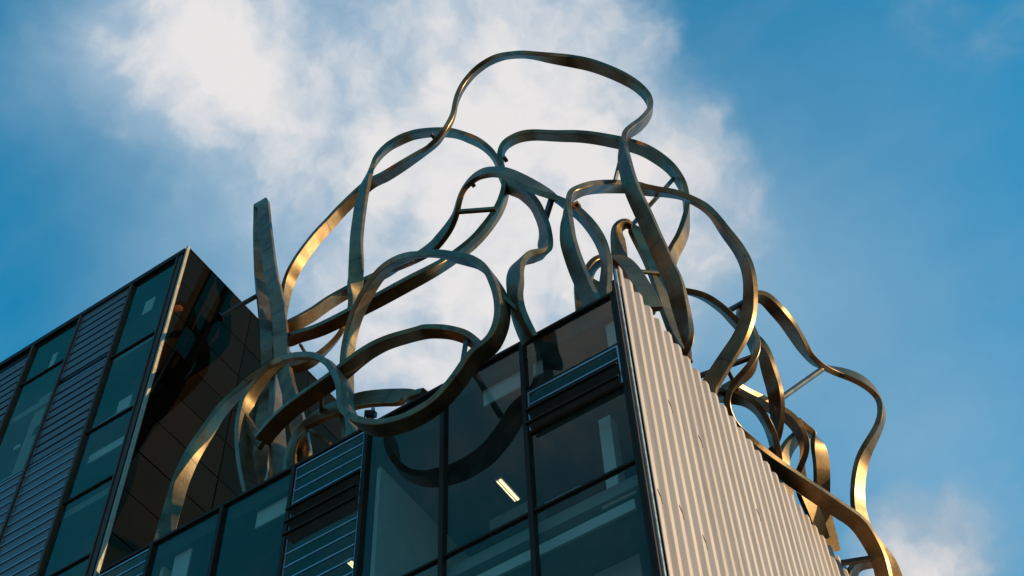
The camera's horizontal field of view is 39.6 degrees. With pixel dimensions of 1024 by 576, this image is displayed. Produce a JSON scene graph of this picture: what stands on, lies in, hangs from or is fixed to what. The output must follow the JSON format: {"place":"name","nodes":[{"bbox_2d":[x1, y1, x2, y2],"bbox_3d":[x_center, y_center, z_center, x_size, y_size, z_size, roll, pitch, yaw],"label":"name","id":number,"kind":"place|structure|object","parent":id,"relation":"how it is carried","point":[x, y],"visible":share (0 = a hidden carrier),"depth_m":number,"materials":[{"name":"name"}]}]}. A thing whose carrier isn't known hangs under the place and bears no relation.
{"place":"outdoors","nodes":[
{"label":"outdoors","id":0,"kind":"place"},
{"bbox_2d":[0,245,848,575],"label":"building","id":1,"kind":"structure","parent":0,"point":[606,431],"depth_m":32.11,"materials":[{"name":"black glass"}]},
{"bbox_2d":[0,472,21,530],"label":"louvre window","id":2,"kind":"structure","parent":1,"relation":"in","point":[7,489],"depth_m":40.48,"materials":[{"name":"metal"}]},
{"bbox_2d":[0,359,25,423],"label":"louvre window","id":3,"kind":"structure","parent":1,"relation":"in","point":[8,379],"depth_m":46.54,"materials":[{"name":"metal"}]},
{"bbox_2d":[0,437,79,575],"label":"louvre window","id":4,"kind":"structure","parent":1,"relation":"in","point":[27,529],"depth_m":38.61,"materials":[{"name":"metal"}]},
{"bbox_2d":[29,358,105,465],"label":"louvre window","id":5,"kind":"structure","parent":1,"relation":"in","point":[67,414],"depth_m":42.08,"materials":[{"name":"metal"}]},
{"bbox_2d":[60,288,128,381],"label":"louvre window","id":6,"kind":"structure","parent":1,"relation":"in","point":[93,339],"depth_m":45.15,"materials":[{"name":"metal"}]},
{"bbox_2d":[99,549,148,575],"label":"louvre window","id":7,"kind":"structure","parent":1,"relation":"in","point":[145,552],"depth_m":33.69,"materials":[{"name":"metal"}]},
{"bbox_2d":[282,432,363,575],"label":"louvre window","id":8,"kind":"structure","parent":1,"relation":"in","point":[334,505],"depth_m":30.31,"materials":[{"name":"metal"}]},
{"bbox_2d":[345,557,352,568],"bbox_3d":[-3.615,6.239,32.194,0.180,0.080,0.340,-29,-59,17],"label":"ceiling lamp","id":9,"kind":"object","parent":1,"relation":"attached to","point":[350,563],"visible":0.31,"depth_m":32.15,"materials":[{"name":"white plastic"}]},
{"bbox_2d":[364,407,376,418],"bbox_3d":[-3.273,3.004,32.649,0.340,0.920,0.257,-10,-55,5],"label":"floodlight","id":10,"kind":"object","parent":1,"relation":"on","point":[371,413],"visible":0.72,"depth_m":32.69,"materials":[{"name":"metal"}]},
{"bbox_2d":[495,476,520,501],"bbox_3d":[-0.087,4.401,31.039,0.180,0.080,0.760,-29,-59,17],"label":"ceiling lamp","id":11,"kind":"object","parent":1,"relation":"attached to","point":[508,489],"visible":1,"depth_m":31.00,"materials":[{"name":"white plastic"}]},
{"bbox_2d":[489,499,546,543],"bbox_3d":[0.119,4.543,27.352,1.050,0.490,0.400,-29,-59,17],"label":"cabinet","id":12,"kind":"object","parent":1,"relation":"in","point":[509,515],"visible":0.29,"depth_m":27.24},
{"bbox_2d":[153,50,901,575],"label":"sculpture","id":13,"kind":"object","parent":1,"relation":"on","point":[271,382],"visible":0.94,"depth_m":36.40,"materials":[{"name":"metal"}]},
{"bbox_2d":[524,345,624,438],"bbox_3d":[1.244,2.017,28.272,2.160,1.255,0.411,-29,-59,17],"label":"louvre window","id":14,"kind":"structure","parent":1,"relation":"in","point":[598,381],"depth_m":28.02,"materials":[{"name":"metal"}]},
{"bbox_2d":[0,0,1023,575],"label":"sky","id":15,"kind":"structure","parent":0,"point":[865,157],"materials":[{"name":"blue"}]}
]}

